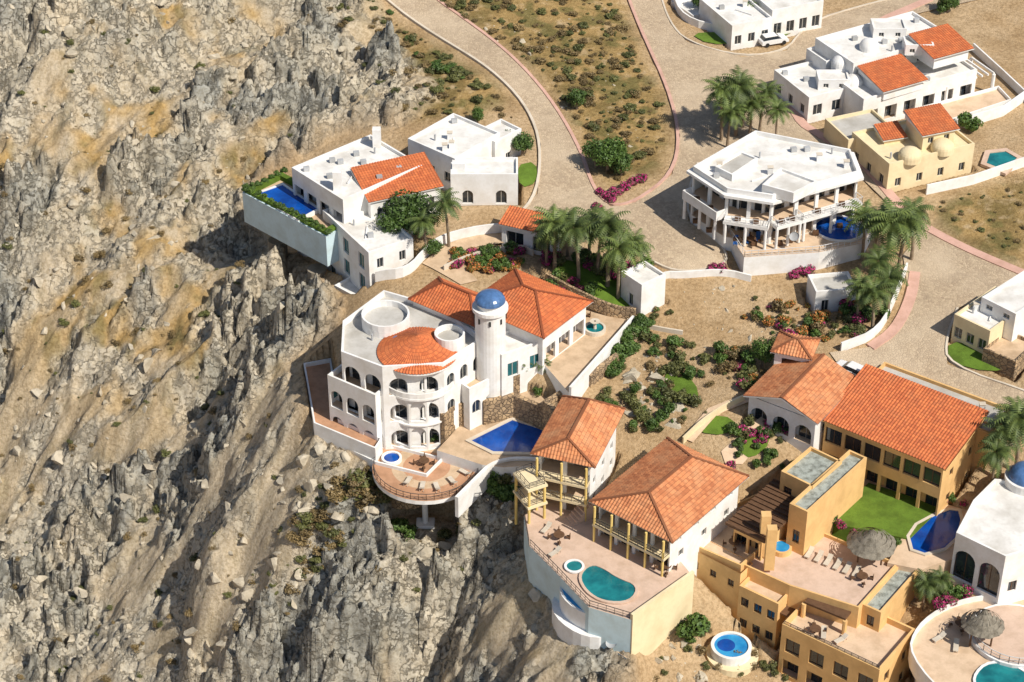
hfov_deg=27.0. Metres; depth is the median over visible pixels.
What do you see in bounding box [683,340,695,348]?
olive shrub
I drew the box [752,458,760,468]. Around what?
shrub
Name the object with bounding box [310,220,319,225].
shrub
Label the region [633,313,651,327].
shrub
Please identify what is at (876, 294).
palm tree
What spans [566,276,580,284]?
bougainvillea bush
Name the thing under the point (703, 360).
olive shrub
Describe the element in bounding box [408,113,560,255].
white walls
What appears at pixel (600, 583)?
kidney pool
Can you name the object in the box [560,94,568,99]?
olive shrub
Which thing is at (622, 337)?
shrub
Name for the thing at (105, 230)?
dry shrub
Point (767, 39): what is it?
parked car
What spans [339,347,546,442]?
window frames
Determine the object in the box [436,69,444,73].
olive shrub
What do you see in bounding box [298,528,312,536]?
dry shrub
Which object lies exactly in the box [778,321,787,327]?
shrub
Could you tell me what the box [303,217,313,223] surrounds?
shrub
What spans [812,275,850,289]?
grey roof
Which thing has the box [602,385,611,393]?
olive shrub
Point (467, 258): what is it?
flowering shrub
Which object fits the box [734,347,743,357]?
dry shrub
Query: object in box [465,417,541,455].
swimming pool
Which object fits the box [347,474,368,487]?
dry shrub
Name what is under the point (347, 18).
olive shrub
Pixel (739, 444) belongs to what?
shrub
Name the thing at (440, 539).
dry shrub
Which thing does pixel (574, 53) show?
dry shrub
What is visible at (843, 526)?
bougainvillea bush
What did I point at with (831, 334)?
olive shrub
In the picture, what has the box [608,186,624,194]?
bougainvillea bush
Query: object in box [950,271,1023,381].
cream bungalow
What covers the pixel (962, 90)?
windows glass
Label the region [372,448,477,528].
round patio deck
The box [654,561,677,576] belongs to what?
patio table set
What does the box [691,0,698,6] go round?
leafy tree
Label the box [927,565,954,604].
palm tree
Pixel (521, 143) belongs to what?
leafy tree
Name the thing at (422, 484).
sun lounger
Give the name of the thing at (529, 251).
garden wall
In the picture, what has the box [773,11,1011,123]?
white terraced villa
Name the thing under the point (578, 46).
olive shrub
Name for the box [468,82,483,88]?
olive shrub
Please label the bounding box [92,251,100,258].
dry shrub
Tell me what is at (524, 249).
bougainvillea bush
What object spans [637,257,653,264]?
shrub
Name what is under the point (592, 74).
dry shrub
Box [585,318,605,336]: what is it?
fountain
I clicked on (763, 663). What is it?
olive shrub
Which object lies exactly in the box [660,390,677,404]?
olive shrub
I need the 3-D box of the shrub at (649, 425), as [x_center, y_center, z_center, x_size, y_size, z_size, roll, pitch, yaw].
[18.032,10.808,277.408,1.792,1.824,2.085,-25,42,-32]
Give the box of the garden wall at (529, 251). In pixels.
[443,245,533,269]
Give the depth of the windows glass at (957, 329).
283.14 m
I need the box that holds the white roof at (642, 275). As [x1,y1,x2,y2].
[627,266,659,282]
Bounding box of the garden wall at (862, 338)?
[840,262,907,350]
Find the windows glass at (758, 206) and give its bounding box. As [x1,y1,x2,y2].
[707,183,853,233]
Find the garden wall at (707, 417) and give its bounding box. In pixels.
[682,394,744,443]
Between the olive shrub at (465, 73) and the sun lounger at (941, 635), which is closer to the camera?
the sun lounger at (941, 635)
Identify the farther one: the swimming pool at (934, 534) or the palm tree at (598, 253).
the palm tree at (598, 253)
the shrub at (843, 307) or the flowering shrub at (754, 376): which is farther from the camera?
the shrub at (843, 307)
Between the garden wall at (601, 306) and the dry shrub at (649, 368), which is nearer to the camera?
the dry shrub at (649, 368)
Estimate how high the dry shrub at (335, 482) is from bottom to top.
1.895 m
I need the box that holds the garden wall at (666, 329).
[627,318,682,334]
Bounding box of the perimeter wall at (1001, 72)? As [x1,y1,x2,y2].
[972,43,1023,93]
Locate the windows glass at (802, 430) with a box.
[755,408,823,439]
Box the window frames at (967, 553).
[953,553,1015,595]
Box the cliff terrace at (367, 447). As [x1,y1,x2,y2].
[304,358,441,476]
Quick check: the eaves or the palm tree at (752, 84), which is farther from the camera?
the palm tree at (752, 84)
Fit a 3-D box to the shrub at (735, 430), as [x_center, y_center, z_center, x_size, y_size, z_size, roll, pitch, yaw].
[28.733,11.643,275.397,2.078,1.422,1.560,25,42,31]
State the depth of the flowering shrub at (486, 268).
295.84 m
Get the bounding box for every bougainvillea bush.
[450,259,464,268]
[466,247,477,252]
[512,248,521,255]
[517,244,526,251]
[539,257,552,266]
[541,248,552,257]
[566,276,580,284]
[574,283,583,290]
[583,262,592,270]
[591,201,602,208]
[595,187,604,194]
[601,191,610,198]
[605,192,617,202]
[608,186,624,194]
[610,269,620,279]
[618,181,630,190]
[626,175,640,184]
[637,173,647,182]
[707,262,717,268]
[716,262,727,271]
[725,460,735,468]
[733,362,742,370]
[736,378,747,389]
[737,424,748,430]
[747,427,757,437]
[757,426,768,438]
[774,322,785,329]
[782,328,796,333]
[788,269,799,278]
[799,267,814,275]
[808,264,815,271]
[836,518,846,529]
[838,298,852,307]
[851,312,866,323]
[932,598,946,610]
[937,591,958,605]
[959,499,968,506]
[961,583,972,598]
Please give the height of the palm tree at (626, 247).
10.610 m
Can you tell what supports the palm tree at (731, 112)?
on the terrain at (362, 620)
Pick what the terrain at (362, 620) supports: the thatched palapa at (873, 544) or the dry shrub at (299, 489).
the dry shrub at (299, 489)
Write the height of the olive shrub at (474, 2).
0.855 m
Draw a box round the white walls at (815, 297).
[805,271,855,313]
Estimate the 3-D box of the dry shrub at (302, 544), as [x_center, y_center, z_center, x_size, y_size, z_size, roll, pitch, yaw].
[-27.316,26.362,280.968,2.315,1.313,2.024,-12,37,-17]
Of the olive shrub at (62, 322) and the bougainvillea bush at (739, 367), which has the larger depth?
the olive shrub at (62, 322)
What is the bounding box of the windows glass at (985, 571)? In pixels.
[953,551,1015,594]
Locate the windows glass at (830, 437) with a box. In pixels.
[711,427,970,681]
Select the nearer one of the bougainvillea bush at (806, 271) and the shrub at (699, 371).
the shrub at (699, 371)
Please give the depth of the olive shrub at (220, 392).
305.93 m
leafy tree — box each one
[374,205,409,233]
[383,188,431,221]
[403,205,435,237]
[422,238,443,254]
[471,105,483,122]
[512,131,534,155]
[566,88,586,109]
[580,137,605,167]
[590,136,626,172]
[604,136,627,152]
[609,151,633,176]
[620,228,654,268]
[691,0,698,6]
[750,336,774,367]
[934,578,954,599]
[939,0,959,11]
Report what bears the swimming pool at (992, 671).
in the curved terrace villa at (929, 660)
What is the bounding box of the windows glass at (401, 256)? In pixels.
[301,189,432,266]
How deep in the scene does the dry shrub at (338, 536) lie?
279.62 m
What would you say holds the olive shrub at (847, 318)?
on the terrain at (362, 620)
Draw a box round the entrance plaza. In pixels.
[545,307,634,396]
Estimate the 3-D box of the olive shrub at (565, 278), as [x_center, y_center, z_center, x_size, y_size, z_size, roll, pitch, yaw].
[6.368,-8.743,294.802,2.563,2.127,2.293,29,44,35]
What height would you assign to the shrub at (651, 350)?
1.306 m
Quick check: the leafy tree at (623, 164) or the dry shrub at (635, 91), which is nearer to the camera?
the leafy tree at (623, 164)
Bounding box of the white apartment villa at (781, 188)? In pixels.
[682,130,870,275]
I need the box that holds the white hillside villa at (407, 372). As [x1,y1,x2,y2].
[327,268,593,450]
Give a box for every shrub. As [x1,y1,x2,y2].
[1,242,12,248]
[51,637,62,642]
[59,318,69,325]
[65,39,73,44]
[68,443,76,450]
[71,299,80,307]
[79,186,90,192]
[81,275,88,281]
[86,19,94,24]
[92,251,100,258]
[99,675,111,681]
[100,250,104,257]
[101,226,110,232]
[102,280,113,288]
[110,339,121,345]
[113,422,120,426]
[123,397,131,404]
[123,531,131,540]
[130,644,141,652]
[132,327,139,333]
[137,516,147,522]
[149,86,159,91]
[151,377,161,382]
[152,505,160,513]
[152,619,157,627]
[155,589,162,595]
[161,449,170,456]
[166,658,177,665]
[184,608,192,616]
[189,553,197,561]
[194,62,205,68]
[197,310,209,316]
[199,401,208,409]
[201,178,209,184]
[207,406,216,414]
[216,390,224,394]
[222,591,231,597]
[232,621,241,631]
[234,260,244,267]
[241,186,248,191]
[248,186,255,193]
[254,190,261,196]
[255,180,262,185]
[260,193,267,199]
[272,201,281,205]
[273,170,280,175]
[278,203,285,209]
[280,166,287,172]
[283,587,300,594]
[285,207,293,213]
[285,530,299,540]
[287,513,301,525]
[288,535,303,545]
[291,210,300,215]
[294,520,310,530]
[294,555,305,562]
[294,567,309,577]
[296,485,302,492]
[297,213,305,219]
[297,511,314,523]
[297,531,313,540]
[297,538,313,546]
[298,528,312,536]
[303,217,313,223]
[303,565,312,573]
[306,522,321,530]
[309,508,318,513]
[309,556,321,563]
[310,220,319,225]
[310,511,330,522]
[310,565,320,572]
[311,545,321,555]
[314,521,330,531]
[317,224,326,229]
[318,483,324,491]
[318,501,328,508]
[318,509,329,514]
[322,527,340,539]
[324,228,332,234]
[325,487,343,502]
[325,540,337,549]
[328,474,348,494]
[330,462,339,468]
[332,530,344,542]
[334,3,343,9]
[335,538,347,546]
[337,22,343,27]
[339,482,358,496]
[342,481,351,489]
[343,16,353,20]
[347,468,374,491]
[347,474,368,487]
[352,470,375,500]
[354,476,374,496]
[354,501,367,511]
[355,499,366,506]
[360,485,387,503]
[361,465,370,472]
[367,482,389,504]
[369,6,377,10]
[386,9,393,14]
[388,69,396,75]
[389,87,400,92]
[390,517,410,530]
[399,554,407,561]
[400,525,417,541]
[401,103,408,110]
[403,33,417,41]
[404,65,418,73]
[412,586,420,592]
[421,60,431,68]
[423,66,434,74]
[425,108,437,113]
[429,84,444,94]
[430,434,438,441]
[431,61,445,70]
[435,78,444,85]
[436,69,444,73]
[436,537,445,542]
[437,53,446,60]
[437,91,449,98]
[437,527,451,538]
[443,53,453,59]
[443,109,452,113]
[444,65,451,72]
[445,1,453,6]
[445,72,461,81]
[450,65,464,73]
[450,246,462,254]
[451,253,459,258]
[453,3,466,9]
[456,0,466,4]
[456,246,466,254]
[460,70,468,76]
[462,251,472,261]
[464,4,478,9]
[466,265,473,272]
[467,255,476,264]
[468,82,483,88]
[469,0,478,3]
[470,94,482,102]
[470,518,481,525]
[471,261,481,270]
[473,254,482,262]
[478,245,488,253]
[480,260,488,266]
[482,253,492,260]
[482,262,493,273]
[483,83,491,88]
[484,243,493,247]
[486,480,500,494]
[487,246,501,255]
[487,470,497,484]
[488,28,497,33]
[491,5,499,9]
[491,258,503,269]
[494,106,503,110]
[495,34,503,39]
[495,250,506,259]
[495,485,511,501]
[496,473,511,483]
[498,483,510,501]
[499,473,512,483]
[500,496,517,503]
[501,256,511,269]
[503,239,517,252]
[507,3,516,10]
[509,263,518,270]
[509,483,520,495]
[513,42,524,48]
[513,257,522,266]
[514,23,523,30]
[521,46,532,51]
[532,45,544,52]
[532,386,542,395]
[535,57,547,64]
[536,7,545,14]
[538,39,545,44]
[545,279,556,284]
[546,35,555,41]
[551,268,563,277]
[552,47,561,51]
[552,252,566,266]
[554,74,567,81]
[554,268,568,285]
[555,29,566,37]
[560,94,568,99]
[562,66,572,74]
[563,47,572,53]
[564,30,572,35]
[566,58,575,62]
[567,11,577,15]
[567,74,576,79]
[568,24,578,30]
[569,51,579,55]
[571,250,585,263]
[573,44,584,51]
[574,58,581,64]
[577,37,587,43]
[578,21,589,28]
[581,86,592,90]
[581,248,593,259]
[583,281,598,294]
[584,71,596,76]
[584,90,594,96]
[584,101,593,106]
[584,132,594,138]
[585,58,594,64]
[586,96,595,101]
[588,121,601,130]
[590,258,605,274]
[592,253,602,261]
[593,75,600,81]
[595,392,605,400]
[596,64,605,68]
[599,267,605,276]
[600,392,613,403]
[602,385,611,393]
[605,29,614,35]
[605,367,621,376]
[605,369,615,376]
[608,57,619,64]
[609,74,618,81]
[610,9,618,13]
[610,342,628,358]
[610,358,624,368]
[611,63,621,69]
[611,116,621,122]
[611,123,621,129]
[613,14,621,19]
[615,24,624,30]
[615,347,627,359]
[618,113,629,119]
[618,390,628,399]
[620,60,629,67]
[620,130,631,137]
[620,329,631,341]
[621,24,629,32]
[621,51,633,57]
[622,338,640,351]
[623,92,630,98]
[623,103,636,112]
[623,393,638,401]
[624,325,641,339]
[625,342,639,352]
[627,397,641,409]
[628,424,637,432]
[629,381,641,393]
[629,419,637,427]
[630,90,641,97]
[631,317,642,325]
[632,152,641,158]
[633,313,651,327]
[633,325,649,333]
[633,405,645,421]
[635,150,646,157]
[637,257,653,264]
[639,329,653,341]
[641,409,654,420]
[643,146,654,152]
[644,418,658,431]
[646,360,655,368]
[646,385,660,394]
[647,346,661,355]
[647,363,656,371]
[648,117,659,123]
[649,124,660,130]
[650,312,659,319]
[650,334,660,341]
[652,389,660,398]
[653,101,665,106]
[654,341,661,348]
[654,423,663,431]
[655,408,668,422]
[656,379,666,388]
[657,395,666,404]
[658,364,672,375]
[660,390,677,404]
[661,386,672,393]
[661,669,668,675]
[662,401,676,417]
[665,309,673,314]
[666,335,684,346]
[666,361,679,371]
[666,378,673,385]
[667,344,676,351]
[667,350,674,358]
[671,366,684,376]
[673,350,686,360]
[673,358,685,366]
[674,392,683,401]
[675,612,711,638]
[676,417,684,423]
[677,392,691,404]
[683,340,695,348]
[683,643,693,651]
[684,365,696,379]
[684,637,696,642]
[689,394,701,406]
[697,369,704,377]
[697,645,707,655]
[699,353,708,364]
[701,661,710,669]
[705,380,714,386]
[712,340,728,352]
[713,362,729,374]
[716,353,728,363]
[719,348,731,357]
[725,349,739,359]
[726,421,738,428]
[727,360,739,372]
[728,426,741,435]
[731,438,744,446]
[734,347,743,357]
[734,450,742,457]
[737,369,748,378]
[737,379,751,390]
[738,428,749,438]
[740,349,755,365]
[741,363,748,369]
[743,413,754,425]
[745,363,756,374]
[748,373,757,382]
[750,309,760,321]
[750,661,756,670]
[751,310,763,319]
[751,648,758,656]
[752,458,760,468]
[753,443,760,448]
[756,425,763,433]
[759,368,765,373]
[759,660,766,667]
[762,315,774,326]
[762,428,772,436]
[762,455,772,465]
[763,447,778,457]
[763,664,770,671]
[769,335,775,343]
[769,421,781,433]
[769,660,777,669]
[771,299,783,311]
[771,669,778,677]
[776,436,782,442]
[777,315,791,325]
[778,301,787,312]
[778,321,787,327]
[782,674,788,681]
[784,299,795,307]
[795,325,808,334]
[803,317,812,325]
[809,321,825,333]
[810,310,826,324]
[810,328,820,336]
[820,309,831,318]
[821,335,829,341]
[827,330,835,338]
[830,322,838,328]
[835,313,844,319]
[839,302,849,314]
[842,311,853,322]
[842,325,849,331]
[848,322,865,335]
[861,305,875,319]
[879,304,890,318]
[895,538,901,545]
[936,0,949,13]
[948,492,955,502]
[951,584,967,598]
[957,111,972,129]
[966,116,983,131]
[977,227,984,232]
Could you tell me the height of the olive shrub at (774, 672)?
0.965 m
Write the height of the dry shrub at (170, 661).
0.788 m
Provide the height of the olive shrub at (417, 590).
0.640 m
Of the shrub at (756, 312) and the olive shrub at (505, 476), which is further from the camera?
the shrub at (756, 312)
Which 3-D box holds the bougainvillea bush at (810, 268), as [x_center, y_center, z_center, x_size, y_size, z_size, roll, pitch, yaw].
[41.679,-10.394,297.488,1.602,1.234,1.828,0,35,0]
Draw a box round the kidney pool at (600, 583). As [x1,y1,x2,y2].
[579,563,637,603]
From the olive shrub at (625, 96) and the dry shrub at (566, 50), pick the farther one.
the dry shrub at (566, 50)
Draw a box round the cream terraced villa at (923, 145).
[823,103,974,191]
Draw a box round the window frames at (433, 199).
[324,199,433,284]
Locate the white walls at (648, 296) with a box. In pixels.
[620,261,665,314]
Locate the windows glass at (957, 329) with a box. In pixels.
[955,305,1009,347]
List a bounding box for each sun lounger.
[403,476,412,486]
[419,481,425,491]
[433,482,440,492]
[447,476,457,486]
[458,468,471,477]
[540,521,551,534]
[548,545,561,557]
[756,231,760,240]
[804,546,814,559]
[813,549,823,563]
[821,625,826,639]
[823,553,833,565]
[832,557,842,570]
[833,632,848,643]
[842,561,851,573]
[852,565,860,578]
[932,631,946,643]
[953,638,959,652]
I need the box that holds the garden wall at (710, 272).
[663,269,751,281]
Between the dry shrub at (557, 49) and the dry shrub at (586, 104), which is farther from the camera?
the dry shrub at (557, 49)
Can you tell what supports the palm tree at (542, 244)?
on the terrain at (362, 620)
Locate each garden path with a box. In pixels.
[687,396,748,441]
[721,417,772,463]
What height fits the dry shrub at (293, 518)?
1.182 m
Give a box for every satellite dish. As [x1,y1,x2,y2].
[606,641,615,647]
[789,232,798,241]
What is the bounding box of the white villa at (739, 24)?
[671,0,823,50]
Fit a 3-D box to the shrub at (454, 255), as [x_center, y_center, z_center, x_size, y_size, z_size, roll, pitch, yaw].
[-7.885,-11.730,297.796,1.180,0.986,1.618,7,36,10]
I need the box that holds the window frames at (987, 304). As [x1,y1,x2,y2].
[954,304,1008,348]
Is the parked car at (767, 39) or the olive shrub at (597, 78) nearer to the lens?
the olive shrub at (597, 78)
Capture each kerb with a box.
[386,0,540,208]
[437,0,679,205]
[637,162,727,270]
[661,0,884,55]
[945,307,1023,391]
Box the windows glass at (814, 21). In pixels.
[735,15,818,43]
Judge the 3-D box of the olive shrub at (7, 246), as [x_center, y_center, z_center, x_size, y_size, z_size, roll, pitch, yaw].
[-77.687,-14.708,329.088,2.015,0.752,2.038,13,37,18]
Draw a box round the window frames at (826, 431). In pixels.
[711,431,970,681]
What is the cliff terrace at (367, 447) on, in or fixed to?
on the terrain at (362, 620)
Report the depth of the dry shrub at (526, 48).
338.90 m
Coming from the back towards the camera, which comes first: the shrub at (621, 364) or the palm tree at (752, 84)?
the palm tree at (752, 84)
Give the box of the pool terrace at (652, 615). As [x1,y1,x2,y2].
[524,505,693,658]
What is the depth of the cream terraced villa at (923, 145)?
314.66 m
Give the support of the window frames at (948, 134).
in the cream terraced villa at (923, 145)
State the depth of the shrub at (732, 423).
275.58 m
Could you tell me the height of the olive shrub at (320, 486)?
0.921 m
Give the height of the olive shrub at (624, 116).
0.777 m
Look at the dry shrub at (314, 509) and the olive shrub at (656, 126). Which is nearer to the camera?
the dry shrub at (314, 509)
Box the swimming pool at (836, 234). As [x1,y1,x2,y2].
[815,215,862,241]
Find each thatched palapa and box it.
[847,527,895,564]
[960,608,1004,646]
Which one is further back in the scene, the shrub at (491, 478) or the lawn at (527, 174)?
the lawn at (527, 174)
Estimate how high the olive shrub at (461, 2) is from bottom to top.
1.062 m
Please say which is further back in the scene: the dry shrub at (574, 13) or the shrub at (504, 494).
the dry shrub at (574, 13)
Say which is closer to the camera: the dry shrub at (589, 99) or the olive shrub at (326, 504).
the olive shrub at (326, 504)
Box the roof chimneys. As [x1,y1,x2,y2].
[442,134,464,171]
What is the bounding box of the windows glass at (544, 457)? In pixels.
[544,457,610,481]
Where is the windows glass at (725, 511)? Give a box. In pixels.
[604,493,730,561]
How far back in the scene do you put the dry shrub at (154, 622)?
298.86 m
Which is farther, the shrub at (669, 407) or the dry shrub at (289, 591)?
the dry shrub at (289, 591)
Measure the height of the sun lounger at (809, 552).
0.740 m
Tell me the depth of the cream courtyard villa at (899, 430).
264.26 m
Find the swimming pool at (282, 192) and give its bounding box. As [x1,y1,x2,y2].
[261,183,317,221]
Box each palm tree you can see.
[403,207,439,246]
[427,187,462,246]
[528,218,565,266]
[531,204,571,269]
[533,354,550,372]
[551,207,594,280]
[558,206,581,256]
[575,203,602,260]
[582,207,634,286]
[586,206,619,271]
[596,229,640,298]
[701,76,739,140]
[713,99,747,146]
[716,65,758,135]
[738,94,768,133]
[741,74,760,127]
[751,79,783,130]
[763,98,793,133]
[841,267,879,315]
[843,199,879,260]
[854,274,896,329]
[856,198,902,271]
[859,242,900,279]
[867,197,920,257]
[869,263,909,308]
[890,203,929,271]
[891,196,934,259]
[912,568,940,611]
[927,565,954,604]
[975,433,1017,482]
[978,408,1022,478]
[993,396,1023,452]
[993,396,1023,463]
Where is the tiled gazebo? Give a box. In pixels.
[770,330,820,363]
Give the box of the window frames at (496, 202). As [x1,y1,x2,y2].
[445,152,540,249]
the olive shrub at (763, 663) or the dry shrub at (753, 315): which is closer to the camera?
the olive shrub at (763, 663)
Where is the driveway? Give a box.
[423,233,503,283]
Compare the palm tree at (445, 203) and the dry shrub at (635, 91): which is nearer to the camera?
the palm tree at (445, 203)
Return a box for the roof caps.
[442,131,454,144]
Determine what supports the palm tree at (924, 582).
on the terrain at (362, 620)
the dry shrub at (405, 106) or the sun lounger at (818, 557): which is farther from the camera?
the dry shrub at (405, 106)
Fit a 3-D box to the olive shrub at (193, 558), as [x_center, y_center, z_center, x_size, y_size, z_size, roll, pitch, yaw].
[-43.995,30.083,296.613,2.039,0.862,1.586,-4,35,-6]
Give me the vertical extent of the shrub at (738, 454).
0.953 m
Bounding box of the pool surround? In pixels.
[887,505,967,598]
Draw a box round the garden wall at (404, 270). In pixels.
[375,223,501,281]
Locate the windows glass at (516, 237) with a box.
[433,152,549,250]
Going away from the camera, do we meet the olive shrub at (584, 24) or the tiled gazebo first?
the tiled gazebo
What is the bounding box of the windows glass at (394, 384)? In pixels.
[339,313,574,442]
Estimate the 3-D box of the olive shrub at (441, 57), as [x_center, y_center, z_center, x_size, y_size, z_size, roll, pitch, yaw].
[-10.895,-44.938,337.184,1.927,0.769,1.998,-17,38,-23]
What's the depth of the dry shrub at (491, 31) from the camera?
342.98 m
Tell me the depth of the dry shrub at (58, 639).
307.05 m
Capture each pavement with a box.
[788,0,1023,273]
[867,271,919,349]
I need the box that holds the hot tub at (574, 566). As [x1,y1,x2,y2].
[564,559,584,573]
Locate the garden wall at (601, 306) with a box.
[545,272,635,319]
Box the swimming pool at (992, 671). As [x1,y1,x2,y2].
[973,661,1023,681]
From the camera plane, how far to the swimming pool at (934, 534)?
266.42 m
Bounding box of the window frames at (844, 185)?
[706,185,844,231]
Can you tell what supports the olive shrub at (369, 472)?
on the terrain at (362, 620)
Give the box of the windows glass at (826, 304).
[821,298,847,310]
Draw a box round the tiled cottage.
[743,353,854,452]
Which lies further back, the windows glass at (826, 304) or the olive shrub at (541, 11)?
the olive shrub at (541, 11)
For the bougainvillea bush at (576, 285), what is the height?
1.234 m
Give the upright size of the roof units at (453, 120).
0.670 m
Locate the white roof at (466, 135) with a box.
[413,117,515,172]
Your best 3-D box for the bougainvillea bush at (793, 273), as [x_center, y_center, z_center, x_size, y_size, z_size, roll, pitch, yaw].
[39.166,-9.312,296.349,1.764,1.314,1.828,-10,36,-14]
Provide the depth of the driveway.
298.36 m
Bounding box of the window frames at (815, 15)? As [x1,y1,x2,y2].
[737,15,818,43]
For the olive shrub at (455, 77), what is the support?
on the terrain at (362, 620)
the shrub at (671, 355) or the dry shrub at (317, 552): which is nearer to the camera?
the dry shrub at (317, 552)
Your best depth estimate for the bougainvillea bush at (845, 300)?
290.58 m
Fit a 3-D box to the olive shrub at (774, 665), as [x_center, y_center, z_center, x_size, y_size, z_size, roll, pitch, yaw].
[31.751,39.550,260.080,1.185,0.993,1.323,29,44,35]
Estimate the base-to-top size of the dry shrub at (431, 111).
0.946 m
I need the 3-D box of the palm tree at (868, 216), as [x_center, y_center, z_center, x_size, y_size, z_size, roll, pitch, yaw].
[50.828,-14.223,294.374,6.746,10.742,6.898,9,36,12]
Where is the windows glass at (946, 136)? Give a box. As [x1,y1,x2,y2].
[855,134,963,184]
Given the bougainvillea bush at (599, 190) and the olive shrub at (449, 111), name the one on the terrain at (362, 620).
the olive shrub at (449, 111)
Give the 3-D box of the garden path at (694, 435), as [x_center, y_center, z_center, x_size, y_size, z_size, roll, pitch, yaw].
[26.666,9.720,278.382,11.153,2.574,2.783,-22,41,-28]
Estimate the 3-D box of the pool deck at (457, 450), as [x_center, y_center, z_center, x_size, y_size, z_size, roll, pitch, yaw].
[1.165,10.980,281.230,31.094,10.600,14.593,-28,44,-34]
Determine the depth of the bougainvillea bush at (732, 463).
273.09 m
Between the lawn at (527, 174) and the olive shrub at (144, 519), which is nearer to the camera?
the olive shrub at (144, 519)
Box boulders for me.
[0,0,851,681]
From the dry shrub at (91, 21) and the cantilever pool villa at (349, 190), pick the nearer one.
the cantilever pool villa at (349, 190)
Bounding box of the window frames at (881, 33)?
[777,33,965,115]
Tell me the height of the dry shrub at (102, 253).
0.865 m
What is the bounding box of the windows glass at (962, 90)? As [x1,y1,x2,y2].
[778,33,965,115]
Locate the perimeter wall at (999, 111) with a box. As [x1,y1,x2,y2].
[964,91,1023,127]
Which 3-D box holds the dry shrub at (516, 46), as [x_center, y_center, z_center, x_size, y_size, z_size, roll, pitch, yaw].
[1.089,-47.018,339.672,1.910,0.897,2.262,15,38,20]
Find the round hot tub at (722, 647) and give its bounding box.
[706,631,758,677]
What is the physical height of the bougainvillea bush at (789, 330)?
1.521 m
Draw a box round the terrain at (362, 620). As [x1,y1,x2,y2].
[0,0,1023,681]
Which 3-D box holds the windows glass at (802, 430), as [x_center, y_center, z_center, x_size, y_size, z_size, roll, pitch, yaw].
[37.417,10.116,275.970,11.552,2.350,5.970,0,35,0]
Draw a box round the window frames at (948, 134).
[855,134,963,185]
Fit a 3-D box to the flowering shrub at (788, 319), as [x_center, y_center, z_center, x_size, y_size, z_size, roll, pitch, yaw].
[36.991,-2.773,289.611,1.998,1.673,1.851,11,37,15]
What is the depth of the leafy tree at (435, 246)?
297.39 m
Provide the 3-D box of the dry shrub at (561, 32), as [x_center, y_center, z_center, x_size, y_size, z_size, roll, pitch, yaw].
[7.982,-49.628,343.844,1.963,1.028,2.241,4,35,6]
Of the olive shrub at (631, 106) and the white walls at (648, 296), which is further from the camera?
the olive shrub at (631, 106)
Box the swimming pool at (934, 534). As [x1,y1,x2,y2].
[906,508,963,555]
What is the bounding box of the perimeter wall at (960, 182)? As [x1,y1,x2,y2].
[925,157,1023,194]
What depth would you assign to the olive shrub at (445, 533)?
280.17 m
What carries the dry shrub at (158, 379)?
on the terrain at (362, 620)
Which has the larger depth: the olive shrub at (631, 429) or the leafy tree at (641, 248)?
the leafy tree at (641, 248)
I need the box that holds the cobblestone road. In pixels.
[391,0,1023,404]
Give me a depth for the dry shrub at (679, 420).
277.70 m
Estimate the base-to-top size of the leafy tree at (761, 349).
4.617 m
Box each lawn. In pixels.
[518,162,536,186]
[557,260,629,306]
[665,371,697,402]
[695,32,789,43]
[702,416,733,434]
[741,434,769,456]
[832,483,935,546]
[948,342,999,370]
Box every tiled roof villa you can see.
[513,395,625,524]
[566,437,748,576]
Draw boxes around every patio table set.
[413,452,434,471]
[547,527,570,545]
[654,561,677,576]
[722,532,745,552]
[741,232,760,248]
[803,619,826,637]
[850,566,873,587]
[948,615,963,632]
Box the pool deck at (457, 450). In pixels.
[437,352,619,517]
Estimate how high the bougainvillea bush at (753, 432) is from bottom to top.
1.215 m
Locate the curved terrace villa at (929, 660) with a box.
[908,594,1023,681]
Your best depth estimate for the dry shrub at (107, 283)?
322.40 m
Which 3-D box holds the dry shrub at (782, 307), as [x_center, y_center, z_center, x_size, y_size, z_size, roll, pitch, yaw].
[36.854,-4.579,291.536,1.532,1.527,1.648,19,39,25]
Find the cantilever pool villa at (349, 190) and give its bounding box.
[242,126,443,293]
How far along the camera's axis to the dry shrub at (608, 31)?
346.36 m
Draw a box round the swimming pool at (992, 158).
[980,148,1021,175]
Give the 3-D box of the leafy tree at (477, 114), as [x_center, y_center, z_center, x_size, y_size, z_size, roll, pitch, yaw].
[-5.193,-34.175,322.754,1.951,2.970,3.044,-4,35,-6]
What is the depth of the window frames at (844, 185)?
298.91 m
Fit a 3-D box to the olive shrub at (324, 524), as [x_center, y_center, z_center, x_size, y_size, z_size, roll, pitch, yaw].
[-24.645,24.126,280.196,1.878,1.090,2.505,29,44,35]
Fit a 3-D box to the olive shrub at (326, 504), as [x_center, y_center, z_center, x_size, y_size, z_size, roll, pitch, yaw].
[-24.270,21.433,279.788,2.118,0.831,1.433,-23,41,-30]
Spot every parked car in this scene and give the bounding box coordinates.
[758,32,788,46]
[836,360,862,375]
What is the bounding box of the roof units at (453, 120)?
[451,117,456,123]
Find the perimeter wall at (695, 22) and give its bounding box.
[673,0,712,31]
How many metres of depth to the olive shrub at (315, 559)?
280.81 m
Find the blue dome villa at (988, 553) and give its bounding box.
[950,461,1023,604]
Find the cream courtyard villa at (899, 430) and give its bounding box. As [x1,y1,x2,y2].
[696,362,1004,681]
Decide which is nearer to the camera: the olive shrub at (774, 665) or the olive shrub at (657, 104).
the olive shrub at (774, 665)
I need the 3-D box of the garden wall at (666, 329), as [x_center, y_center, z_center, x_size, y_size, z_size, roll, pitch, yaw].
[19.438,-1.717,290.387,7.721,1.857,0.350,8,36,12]

